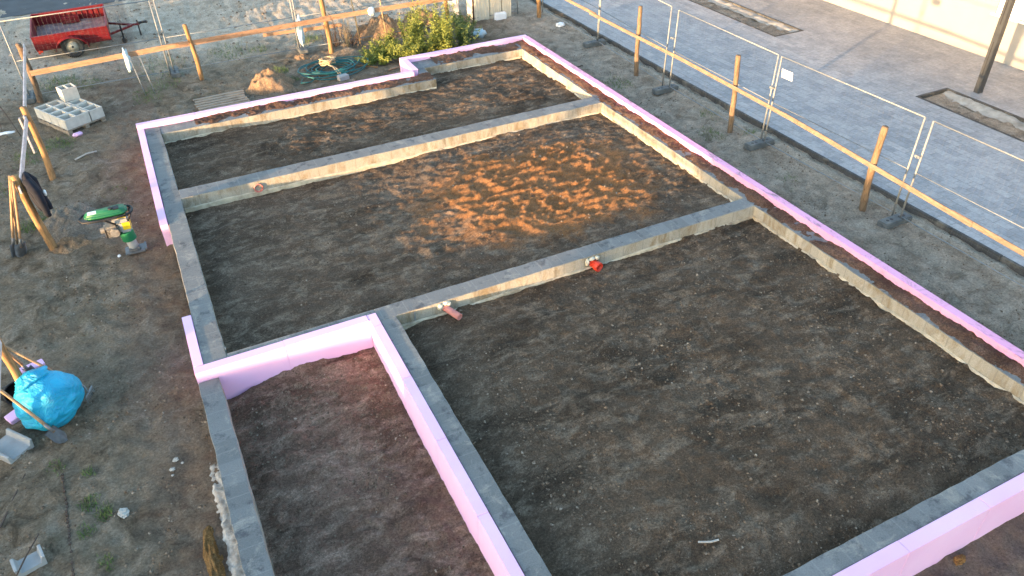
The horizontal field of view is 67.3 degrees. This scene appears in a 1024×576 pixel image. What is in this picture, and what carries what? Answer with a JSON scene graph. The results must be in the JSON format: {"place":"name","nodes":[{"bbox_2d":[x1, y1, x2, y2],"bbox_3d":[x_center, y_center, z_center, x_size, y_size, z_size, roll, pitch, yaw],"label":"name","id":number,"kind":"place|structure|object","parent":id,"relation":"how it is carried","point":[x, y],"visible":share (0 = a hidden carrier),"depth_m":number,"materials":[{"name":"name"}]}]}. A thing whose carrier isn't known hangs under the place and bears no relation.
{"place":"outdoors","nodes":[
{"label":"outdoors","id":0,"kind":"place"},
{"bbox_2d":[0,0,124,17],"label":"road","id":1,"kind":"structure","parent":0,"point":[16,7],"depth_m":25.35,"materials":[{"name":"asphalt"}]},
{"bbox_2d":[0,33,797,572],"bbox_3d":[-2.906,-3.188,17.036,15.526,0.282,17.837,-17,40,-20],"label":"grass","id":2,"kind":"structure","parent":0,"point":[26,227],"depth_m":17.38,"materials":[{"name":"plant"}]},
{"bbox_2d":[0,0,1023,575],"bbox_3d":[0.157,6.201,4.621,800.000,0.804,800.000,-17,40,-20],"label":"ground","id":3,"kind":"structure","parent":0,"point":[130,456],"depth_m":13.35,"materials":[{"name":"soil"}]},
{"bbox_2d":[0,381,14,405],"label":"bucket","id":4,"kind":"object","parent":3,"relation":"on","point":[9,388],"visible":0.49,"depth_m":10.82,"materials":[{"name":"black plastic"}]},
{"bbox_2d":[0,130,14,134],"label":"work glove","id":5,"kind":"object","parent":3,"relation":"on","point":[7,132],"visible":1,"depth_m":17.98,"materials":[{"name":"white fabric"}]},
{"bbox_2d":[0,106,20,135],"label":"dead branch","id":6,"kind":"object","parent":3,"relation":"on","point":[9,120],"visible":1,"depth_m":18.13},
{"bbox_2d":[8,175,15,256],"bbox_3d":[-8.742,-1.242,13.465,0.528,1.558,0.216,-17,40,-20],"label":"shovel","id":7,"kind":"object","parent":3,"relation":"on","point":[12,249],"visible":0.93,"depth_m":13.52,"materials":[{"name":"brown wood"}]},
{"bbox_2d":[4,410,19,424],"bbox_3d":[-6.791,1.744,10.544,0.160,0.080,0.240,27,50,21],"label":"foam board","id":8,"kind":"object","parent":3,"relation":"on","point":[11,418],"visible":0.48,"depth_m":10.48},
{"bbox_2d":[0,473,25,527],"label":"thin rod","id":9,"kind":"object","parent":3,"relation":"on","point":[4,518],"visible":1,"depth_m":9.34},
{"bbox_2d":[9,176,17,244],"bbox_3d":[-8.714,-1.270,13.482,0.545,1.568,0.033,1,37,4],"label":"wooden pole","id":10,"kind":"object","parent":3,"relation":"on","point":[13,212],"visible":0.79,"depth_m":13.46,"materials":[{"name":"brown wood"}]},
{"bbox_2d":[0,428,33,463],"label":"channel stone","id":11,"kind":"object","parent":3,"relation":"on","point":[14,445],"visible":1,"depth_m":10.11,"materials":[{"name":"concrete"}]},
{"bbox_2d":[11,181,26,256],"bbox_3d":[-8.622,-1.185,13.416,0.496,1.515,0.166,-9,37,-10],"label":"shovel","id":12,"kind":"object","parent":3,"relation":"on","point":[20,249],"visible":1,"depth_m":13.58,"materials":[{"name":"brown wood"}]},
{"bbox_2d":[9,544,47,575],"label":"channel stone","id":13,"kind":"object","parent":3,"relation":"on","point":[34,561],"visible":0.99,"depth_m":8.71,"materials":[{"name":"concrete"}]},
{"bbox_2d":[16,533,38,575],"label":"thin rod","id":14,"kind":"object","parent":13,"relation":"on","point":[27,554],"visible":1,"depth_m":8.70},
{"bbox_2d":[0,43,57,391],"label":"wooden fence","id":15,"kind":"object","parent":3,"relation":"on","point":[6,356],"visible":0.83,"depth_m":14.41,"materials":[{"name":"brown wood"}]},
{"bbox_2d":[22,171,52,216],"bbox_3d":[-8.227,-1.634,13.358,0.276,0.864,0.659,-17,40,-20],"label":"jacket","id":16,"kind":"object","parent":15,"relation":"hanging from","point":[37,194],"visible":1,"depth_m":13.16,"materials":[{"name":"black fabric"}]},
{"bbox_2d":[27,90,35,103],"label":"ballast block","id":17,"kind":"object","parent":3,"relation":"on","point":[31,98],"depth_m":19.42,"materials":[{"name":"grey concrete"}]},
{"bbox_2d":[19,359,44,373],"bbox_3d":[-6.845,1.245,10.947,0.100,0.400,0.400,42,48,20],"label":"foam board","id":18,"kind":"object","parent":3,"relation":"on","point":[35,366],"visible":0.24,"depth_m":10.86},
{"bbox_2d":[8,351,34,370],"bbox_3d":[-6.753,0.945,10.371,0.131,1.296,0.638,-6,37,-7],"label":"shovel","id":19,"kind":"object","parent":18,"relation":"on","point":[24,366],"visible":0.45,"depth_m":10.61,"materials":[{"name":"brown wood"}]},
{"bbox_2d":[0,389,67,443],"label":"shovel","id":20,"kind":"object","parent":3,"relation":"on","point":[55,434],"visible":1,"depth_m":10.06,"materials":[{"name":"brown wood"}]},
{"bbox_2d":[12,365,84,430],"bbox_3d":[-6.256,1.457,10.363,0.827,0.822,0.857,22,43,28],"label":"sack","id":21,"kind":"object","parent":3,"relation":"on","point":[50,398],"visible":0.98,"depth_m":10.13,"materials":[{"name":"blue plastic"}]},
{"bbox_2d":[5,345,94,402],"bbox_3d":[-6.305,1.094,10.338,0.865,1.371,0.247,-17,40,-20],"label":"garden rake","id":22,"kind":"object","parent":3,"relation":"on","point":[31,360],"visible":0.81,"depth_m":10.29,"materials":[{"name":"brown wood"}]},
{"bbox_2d":[61,473,74,575],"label":"knotted cord","id":23,"kind":"object","parent":3,"relation":"on","point":[67,521],"visible":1,"depth_m":9.21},
{"bbox_2d":[48,234,92,253],"bbox_3d":[-8.033,-0.811,14.036,0.966,0.264,0.805,-17,40,-20],"label":"soil mound","id":24,"kind":"object","parent":3,"relation":"on","point":[70,244],"visible":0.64,"depth_m":13.95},
{"bbox_2d":[38,117,106,134],"bbox_3d":[-10.566,-4.047,18.479,1.360,0.112,0.940,22,43,28],"label":"pallet","id":25,"kind":"object","parent":3,"relation":"on","point":[86,125],"visible":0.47,"depth_m":18.16,"materials":[{"name":"brown wood"}]},
{"bbox_2d":[34,99,64,119],"bbox_3d":[-11.082,-4.284,18.509,0.328,0.250,0.595,22,43,29],"label":"hollow block","id":26,"kind":"object","parent":25,"relation":"on","point":[38,110],"depth_m":18.44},
{"bbox_2d":[41,103,71,122],"bbox_3d":[-10.809,-4.173,18.351,0.328,0.250,0.595,22,43,29],"label":"hollow block","id":27,"kind":"object","parent":25,"relation":"on","point":[46,113],"depth_m":18.28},
{"bbox_2d":[49,106,79,126],"bbox_3d":[-10.535,-4.062,18.193,0.328,0.250,0.595,22,43,28],"label":"hollow block","id":28,"kind":"object","parent":25,"relation":"on","point":[53,116],"depth_m":18.12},
{"bbox_2d":[56,109,90,129],"bbox_3d":[-10.262,-3.951,18.034,0.328,0.250,0.595,22,43,28],"label":"hollow block","id":29,"kind":"object","parent":25,"relation":"on","point":[73,119],"depth_m":17.96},
{"bbox_2d":[61,98,86,105],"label":"hollow block","id":30,"kind":"object","parent":25,"relation":"on","point":[76,102],"depth_m":18.64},
{"bbox_2d":[56,83,79,101],"bbox_3d":[-10.754,-4.737,18.641,0.320,0.300,0.360,29,46,34],"label":"hollow block","id":31,"kind":"object","parent":30,"relation":"on","point":[67,92],"depth_m":18.56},
{"bbox_2d":[75,101,104,120],"bbox_3d":[-10.096,-4.239,18.415,0.595,0.250,0.328,22,43,28],"label":"hollow block","id":32,"kind":"object","parent":25,"relation":"on","point":[95,111],"depth_m":18.33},
{"bbox_2d":[43,202,102,242],"bbox_3d":[-8.411,-1.331,14.599,1.380,0.405,1.840,-17,40,-20],"label":"soil mound","id":33,"kind":"object","parent":3,"relation":"on","point":[61,222],"visible":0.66,"depth_m":14.40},
{"bbox_2d":[72,131,82,136],"bbox_3d":[-10.051,-3.553,17.801,0.100,0.090,0.220,25,44,31],"label":"foam scrap","id":34,"kind":"object","parent":3,"relation":"on","point":[79,133],"visible":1,"depth_m":17.77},
{"bbox_2d":[0,0,170,94],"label":"fence panel","id":35,"kind":"object","parent":3,"relation":"on","point":[15,61],"visible":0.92,"depth_m":19.47,"materials":[{"name":"metal"}]},
{"bbox_2d":[75,150,96,159],"bbox_3d":[-9.395,-2.934,16.962,0.048,0.079,0.498,26,44,31],"label":"wood scrap","id":36,"kind":"object","parent":3,"relation":"on","point":[85,154],"visible":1,"depth_m":16.93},
{"bbox_2d":[30,3,146,57],"bbox_3d":[-12.353,-7.618,22.643,3.059,0.918,2.160,-16,39,-19],"label":"trailer","id":37,"kind":"object","parent":3,"relation":"on","point":[99,23],"visible":0.94,"depth_m":22.50,"materials":[{"name":"red paint"}]},
{"bbox_2d":[77,204,147,255],"bbox_3d":[-7.019,-0.986,13.520,0.898,0.925,0.437,-17,40,-20],"label":"tamping rammer","id":38,"kind":"object","parent":3,"relation":"on","point":[119,224],"visible":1,"depth_m":13.38,"materials":[{"name":"green plastic"},{"name":"steel"},{"name":"black plastic"}]},
{"bbox_2d":[117,508,129,518],"bbox_3d":[-4.714,2.740,9.333,0.144,0.104,0.155,1,37,3],"label":"stone","id":39,"kind":"object","parent":3,"relation":"on","point":[123,513],"visible":1,"depth_m":9.31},
{"bbox_2d":[140,58,155,93],"bbox_3d":[-9.260,-5.374,19.584,0.017,0.916,0.380,-29,45,-32],"label":"thin steel rod","id":40,"kind":"object","parent":3,"relation":"on","point":[147,75],"visible":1,"depth_m":19.58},
{"bbox_2d":[169,66,180,77],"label":"ballast block","id":41,"kind":"object","parent":3,"relation":"on","point":[175,72],"depth_m":20.62,"materials":[{"name":"grey concrete"}]},
{"bbox_2d":[203,525,225,575],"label":"soil mound","id":42,"kind":"object","parent":3,"relation":"on","point":[213,558],"visible":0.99,"depth_m":8.80,"materials":[{"name":"soil"}]},
{"bbox_2d":[193,89,250,111],"bbox_3d":[-7.189,-4.589,19.068,1.252,0.125,0.920,-19,40,-22],"label":"wooden grating","id":43,"kind":"object","parent":3,"relation":"on","point":[223,99],"visible":0.81,"depth_m":19.04,"materials":[{"name":"grey wood"}]},
{"bbox_2d":[153,0,298,69],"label":"fence panel","id":44,"kind":"object","parent":3,"relation":"on","point":[220,34],"visible":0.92,"depth_m":20.91,"materials":[{"name":"metal"}]},
{"bbox_2d":[209,463,244,575],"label":"lime spill","id":45,"kind":"object","parent":3,"relation":"on","point":[233,562],"visible":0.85,"depth_m":9.08,"materials":[{"name":"white"}]},
{"bbox_2d":[29,0,449,79],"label":"wooden fence","id":46,"kind":"object","parent":3,"relation":"on","point":[324,18],"visible":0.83,"depth_m":20.36,"materials":[{"name":"brown wood"}]},
{"bbox_2d":[122,47,131,72],"bbox_3d":[-9.665,-5.734,19.360,0.162,0.668,0.114,-17,40,-20],"label":"plastic rag","id":47,"kind":"object","parent":46,"relation":"hanging from","point":[127,58],"visible":1,"depth_m":19.32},
{"bbox_2d":[296,14,304,46],"bbox_3d":[-5.850,-7.092,21.272,0.199,0.984,0.142,-17,40,-20],"label":"plastic rag","id":48,"kind":"object","parent":46,"relation":"attached to","point":[300,33],"visible":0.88,"depth_m":21.27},
{"bbox_2d":[368,7,374,15],"bbox_3d":[-3.951,-7.758,21.600,0.199,0.269,0.117,-17,40,-20],"label":"plastic rag","id":49,"kind":"object","parent":46,"relation":"hanging from","point":[371,11],"visible":1,"depth_m":21.56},
{"bbox_2d":[245,68,295,94],"bbox_3d":[-6.284,-5.398,19.859,1.564,0.570,1.334,-17,40,-20],"label":"soil mound","id":50,"kind":"object","parent":3,"relation":"on","point":[265,81],"visible":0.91,"depth_m":19.66,"materials":[{"name":"sand"}]},
{"bbox_2d":[295,43,308,54],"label":"ballast block","id":51,"kind":"object","parent":3,"relation":"on","point":[302,50],"depth_m":21.81,"materials":[{"name":"grey concrete"}]},
{"bbox_2d":[294,54,310,59],"bbox_3d":[-5.924,-6.495,21.666,0.644,0.185,0.506,-17,40,-20],"label":"soil mound","id":52,"kind":"object","parent":3,"relation":"on","point":[302,57],"visible":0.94,"depth_m":21.59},
{"bbox_2d":[318,20,344,46],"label":"dry stalks","id":53,"kind":"object","parent":3,"relation":"on","point":[335,38],"visible":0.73,"depth_m":22.20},
{"bbox_2d":[297,56,368,83],"bbox_3d":[-4.824,-5.938,20.677,2.004,0.206,1.391,-17,40,-20],"label":"garden hose","id":54,"kind":"object","parent":3,"relation":"on","point":[332,73],"visible":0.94,"depth_m":20.49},
{"bbox_2d":[319,56,340,73],"bbox_3d":[-4.750,-5.948,20.523,0.454,0.262,0.937,-37,49,-38],"label":"rope bundle","id":55,"kind":"object","parent":54,"relation":"on","point":[325,61],"visible":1,"depth_m":20.53,"materials":[{"name":"fabric"}]},
{"bbox_2d":[337,17,349,46],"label":"dry stalks","id":56,"kind":"object","parent":3,"relation":"on","point":[346,38],"visible":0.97,"depth_m":22.05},
{"bbox_2d":[337,73,349,80],"bbox_3d":[-4.441,-5.539,20.232,0.280,0.130,0.200,-28,44,-31],"label":"brick","id":57,"kind":"object","parent":3,"relation":"on","point":[343,77],"visible":1,"depth_m":20.16,"materials":[{"name":"concrete"}]},
{"bbox_2d":[333,25,363,45],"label":"dry stalks","id":58,"kind":"object","parent":3,"relation":"on","point":[352,41],"visible":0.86,"depth_m":22.28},
{"bbox_2d":[292,0,412,47],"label":"fence panel","id":59,"kind":"object","parent":3,"relation":"on","point":[339,23],"visible":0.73,"depth_m":22.08,"materials":[{"name":"metal"}]},
{"bbox_2d":[351,0,360,43],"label":"thin stake","id":60,"kind":"object","parent":3,"relation":"on","point":[356,23],"visible":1,"depth_m":22.09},
{"bbox_2d":[354,45,391,65],"bbox_3d":[-3.849,-6.331,21.133,1.055,0.474,0.927,-17,40,-20],"label":"weed clump","id":61,"kind":"object","parent":3,"relation":"on","point":[374,59],"visible":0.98,"depth_m":21.16,"materials":[{"name":"green plant"}]},
{"bbox_2d":[354,14,406,40],"bbox_3d":[-3.885,-7.837,22.967,2.185,0.695,1.150,-17,40,-20],"label":"soil mound","id":62,"kind":"object","parent":3,"relation":"on","point":[375,29],"visible":0.59,"depth_m":22.73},
{"bbox_2d":[368,36,399,57],"bbox_3d":[-3.575,-6.694,21.592,0.983,0.543,0.908,3,37,6],"label":"weed clump","id":63,"kind":"object","parent":3,"relation":"on","point":[372,46],"visible":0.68,"depth_m":21.45,"materials":[{"name":"green plant"}]},
{"bbox_2d":[368,28,400,50],"bbox_3d":[-3.575,-6.939,21.884,0.950,0.574,1.069,-17,40,-20],"label":"weed clump","id":64,"kind":"object","parent":3,"relation":"on","point":[379,41],"visible":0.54,"depth_m":22.04,"materials":[{"name":"green plant"}]},
{"bbox_2d":[385,32,426,59],"bbox_3d":[-2.878,-6.589,21.240,0.941,0.647,1.048,21,42,27],"label":"weed clump","id":65,"kind":"object","parent":3,"relation":"on","point":[409,49],"visible":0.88,"depth_m":21.17,"materials":[{"name":"green plant"}]},
{"bbox_2d":[397,9,424,45],"bbox_3d":[-2.870,-7.317,21.853,0.772,1.116,0.978,-7,37,-8],"label":"weed clump","id":66,"kind":"object","parent":3,"relation":"on","point":[403,31],"visible":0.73,"depth_m":21.65,"materials":[{"name":"green plant"}]},
{"bbox_2d":[404,0,427,39],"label":"weed clump","id":67,"kind":"object","parent":3,"relation":"on","point":[421,25],"visible":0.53,"depth_m":21.97,"materials":[{"name":"green plant"}]},
{"bbox_2d":[401,8,445,29],"bbox_3d":[-2.807,-8.288,23.571,2.070,0.690,1.150,-17,40,-20],"label":"soil mound","id":68,"kind":"object","parent":3,"relation":"on","point":[426,21],"visible":0.2,"depth_m":23.39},
{"bbox_2d":[407,25,441,52],"bbox_3d":[-2.398,-6.942,21.592,1.104,0.863,0.866,16,40,22],"label":"weed clump","id":69,"kind":"object","parent":3,"relation":"on","point":[431,46],"visible":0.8,"depth_m":21.45,"materials":[{"name":"green plant"}]},
{"bbox_2d":[424,0,455,42],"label":"weed clump","id":70,"kind":"object","parent":3,"relation":"on","point":[434,14],"visible":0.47,"depth_m":21.83,"materials":[{"name":"green plant"}]},
{"bbox_2d":[429,15,462,49],"bbox_3d":[-1.886,-7.098,21.531,0.844,1.121,1.027,23,43,29],"label":"weed clump","id":71,"kind":"object","parent":3,"relation":"on","point":[446,35],"visible":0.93,"depth_m":21.40,"materials":[{"name":"green plant"}]},
{"bbox_2d":[443,0,458,19],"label":"power cabinet","id":72,"kind":"object","parent":3,"relation":"on","point":[456,8],"visible":0.37,"depth_m":23.94,"materials":[{"name":"white plastic"}]},
{"bbox_2d":[449,10,471,27],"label":"weed clump","id":73,"kind":"object","parent":3,"relation":"on","point":[459,15],"visible":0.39,"depth_m":23.32,"materials":[{"name":"green plant"}]},
{"bbox_2d":[413,0,517,26],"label":"fence panel","id":74,"kind":"object","parent":3,"relation":"on","point":[476,5],"visible":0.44,"depth_m":24.02,"materials":[{"name":"metal"}]},
{"bbox_2d":[451,15,480,46],"bbox_3d":[-1.315,-7.266,21.922,0.783,0.899,0.906,-31,46,-33],"label":"weed clump","id":75,"kind":"object","parent":3,"relation":"on","point":[463,34],"visible":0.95,"depth_m":21.85,"materials":[{"name":"green plant"}]},
{"bbox_2d":[472,0,474,24],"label":"rusty rod","id":76,"kind":"object","parent":3,"relation":"on","point":[473,11],"visible":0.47,"depth_m":23.33,"materials":[{"name":"orange metal"}]},
{"bbox_2d":[471,28,486,37],"bbox_3d":[-0.976,-7.530,22.762,0.483,0.310,0.350,-17,40,-20],"label":"plastic sheet","id":77,"kind":"object","parent":3,"relation":"on","point":[482,33],"visible":0.73,"depth_m":22.65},
{"bbox_2d":[466,0,510,21],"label":"site crate","id":78,"kind":"object","parent":3,"relation":"on","point":[496,9],"visible":0.99,"depth_m":23.90,"materials":[{"name":"white wood"}]},
{"bbox_2d":[556,22,564,26],"bbox_3d":[1.458,-8.011,23.413,0.282,0.156,0.230,-17,40,-20],"label":"plastic rag","id":79,"kind":"object","parent":3,"relation":"on","point":[560,24],"visible":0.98,"depth_m":23.35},
{"bbox_2d":[542,0,599,39],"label":"fence panel","id":80,"kind":"object","parent":3,"relation":"on","point":[578,21],"visible":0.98,"depth_m":22.43,"materials":[{"name":"metal"}]},
{"bbox_2d":[136,35,1023,575],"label":"foundation","id":81,"kind":"object","parent":3,"relation":"on","point":[920,537],"visible":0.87,"depth_m":11.70,"materials":[{"name":"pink concrete"}]},
{"bbox_2d":[254,184,263,192],"bbox_3d":[-4.983,-1.979,15.110,0.184,0.184,0.106,-17,40,-20],"label":"drain pipe","id":82,"kind":"object","parent":81,"relation":"attached to","point":[261,190],"visible":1,"depth_m":15.09,"materials":[{"name":"orange plastic"}]},
{"bbox_2d":[227,346,493,575],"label":"soil","id":83,"kind":"structure","parent":81,"relation":"in","point":[390,539],"depth_m":9.81,"materials":[{"name":"soil"}]},
{"bbox_2d":[165,57,580,189],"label":"soil","id":84,"kind":"structure","parent":81,"relation":"in","point":[220,160],"depth_m":17.59,"materials":[{"name":"soil"}]},
{"bbox_2d":[437,301,461,319],"bbox_3d":[-0.936,0.331,11.818,0.398,0.205,0.203,18,41,24],"label":"drain pipe","id":85,"kind":"object","parent":81,"relation":"attached to","point":[448,309],"visible":1,"depth_m":11.79,"materials":[{"name":"pink plastic"}]},
{"bbox_2d":[186,112,729,352],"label":"soil","id":86,"kind":"structure","parent":81,"relation":"in","point":[616,162],"depth_m":14.17,"materials":[{"name":"soil"}]},
{"bbox_2d":[585,255,602,271],"bbox_3d":[1.370,-0.409,12.753,0.268,0.226,0.241,-29,45,-32],"label":"drain pipe","id":87,"kind":"object","parent":81,"relation":"attached to","point":[594,264],"visible":1,"depth_m":12.72,"materials":[{"name":"red plastic"}]},
{"bbox_2d":[405,218,1023,575],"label":"soil","id":88,"kind":"structure","parent":81,"relation":"in","point":[884,446],"depth_m":10.18,"materials":[{"name":"soil"}]},
{"bbox_2d":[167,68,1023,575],"bbox_3d":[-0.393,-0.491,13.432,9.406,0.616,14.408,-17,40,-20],"label":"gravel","id":89,"kind":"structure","parent":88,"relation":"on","point":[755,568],"depth_m":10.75,"materials":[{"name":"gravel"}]},
{"bbox_2d":[698,539,718,542],"bbox_3d":[2.182,2.813,8.538,0.237,0.024,0.038,-5,37,-4],"label":"wood scrap","id":90,"kind":"object","parent":88,"relation":"on","point":[715,540],"visible":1,"depth_m":8.53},
{"bbox_2d":[582,38,605,47],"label":"ballast block","id":91,"kind":"object","parent":3,"relation":"on","point":[591,43],"depth_m":21.87,"materials":[{"name":"grey concrete"}]},
{"bbox_2d":[597,0,672,85],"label":"fence panel","id":92,"kind":"object","parent":3,"relation":"on","point":[666,46],"visible":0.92,"depth_m":19.64,"materials":[{"name":"metal"}]},
{"bbox_2d":[652,84,678,95],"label":"ballast block","id":93,"kind":"object","parent":3,"relation":"on","point":[660,90],"depth_m":19.13,"materials":[{"name":"grey concrete"}]},
{"bbox_2d":[669,10,779,138],"bbox_3d":[4.671,-4.846,17.439,0.038,1.983,3.436,-16,39,-21],"label":"fence panel","id":94,"kind":"object","parent":3,"relation":"on","point":[724,72],"visible":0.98,"depth_m":17.27,"materials":[{"name":"metal"}]},
{"bbox_2d":[689,0,803,36],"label":"kerb","id":95,"kind":"structure","parent":3,"relation":"on","point":[758,13],"depth_m":23.52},
{"bbox_2d":[698,0,757,23],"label":"soil","id":96,"kind":"structure","parent":95,"relation":"in","point":[702,3],"depth_m":24.70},
{"bbox_2d":[707,0,798,31],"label":"sand","id":97,"kind":"structure","parent":96,"relation":"on","point":[747,13],"depth_m":23.91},
{"bbox_2d":[744,137,774,150],"bbox_3d":[5.355,-3.119,16.660,0.680,0.134,0.220,-17,40,-20],"label":"ballast block","id":98,"kind":"object","parent":3,"relation":"on","point":[755,145],"depth_m":16.58,"materials":[{"name":"grey concrete"}]},
{"bbox_2d":[532,0,1023,276],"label":"kerb","id":99,"kind":"structure","parent":3,"relation":"on","point":[1010,264],"depth_m":16.29,"materials":[{"name":"concrete"}]},
{"bbox_2d":[536,0,1023,256],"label":"wooden fence","id":100,"kind":"object","parent":3,"relation":"on","point":[873,167],"visible":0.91,"depth_m":14.66,"materials":[{"name":"brown wood"}]},
{"bbox_2d":[764,56,925,215],"bbox_3d":[6.253,-3.007,14.918,0.038,1.983,3.436,-17,39,-22],"label":"fence panel","id":101,"kind":"object","parent":3,"relation":"on","point":[913,151],"visible":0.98,"depth_m":14.63,"materials":[{"name":"metal"}]},
{"bbox_2d":[782,69,792,80],"bbox_3d":[5.529,-4.279,15.464,0.013,0.180,0.280,-27,43,-18],"label":"sign plate","id":102,"kind":"object","parent":101,"relation":"attached to","point":[787,75],"visible":1,"depth_m":15.46,"materials":[{"name":"white plastic"}]},
{"bbox_2d":[877,212,912,228],"bbox_3d":[7.024,-1.233,14.128,0.680,0.134,0.220,-17,40,-20],"label":"ballast block","id":103,"kind":"object","parent":3,"relation":"on","point":[892,221],"depth_m":14.05,"materials":[{"name":"grey concrete"}]},
{"bbox_2d":[824,0,1023,70],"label":"house","id":104,"kind":"structure","parent":3,"relation":"on","point":[969,25],"depth_m":20.94,"materials":[{"name":"plaster"},{"name":"glass"},{"name":"roof tile"}]},
{"bbox_2d":[990,0,1023,24],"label":"window","id":105,"kind":"structure","parent":104,"relation":"in","point":[1018,9],"depth_m":19.54,"materials":[{"name":"white plastic"}]},
{"bbox_2d":[953,554,965,565],"bbox_3d":[5.078,3.089,8.735,0.191,0.092,0.111,-17,40,-20],"label":"stone","id":106,"kind":"object","parent":3,"relation":"on","point":[960,559],"visible":1,"depth_m":8.71,"materials":[{"name":"brown stone"}]},
{"bbox_2d":[900,120,1023,286],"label":"fence panel","id":107,"kind":"object","parent":3,"relation":"on","point":[920,159],"visible":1,"depth_m":12.95,"materials":[{"name":"metal"}]},
{"bbox_2d":[915,88,1023,141],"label":"kerb","id":108,"kind":"structure","parent":3,"relation":"on","point":[940,91],"depth_m":18.10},
{"bbox_2d":[541,0,1023,266],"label":"pavement","id":109,"kind":"structure","parent":0,"point":[900,66],"depth_m":19.17,"materials":[{"name":"concrete"}]},
{"bbox_2d":[973,0,1015,93],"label":"lamp post","id":110,"kind":"object","parent":109,"relation":"on","point":[1002,23],"visible":1,"depth_m":17.96,"materials":[{"name":"paint"}]},
{"bbox_2d":[952,107,988,120],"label":"soil","id":111,"kind":"structure","parent":0,"point":[958,108],"depth_m":17.99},
{"bbox_2d":[943,91,1023,130],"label":"sand","id":112,"kind":"structure","parent":111,"relation":"on","point":[982,109],"depth_m":18.01,"materials":[{"name":"sand"}]}
]}

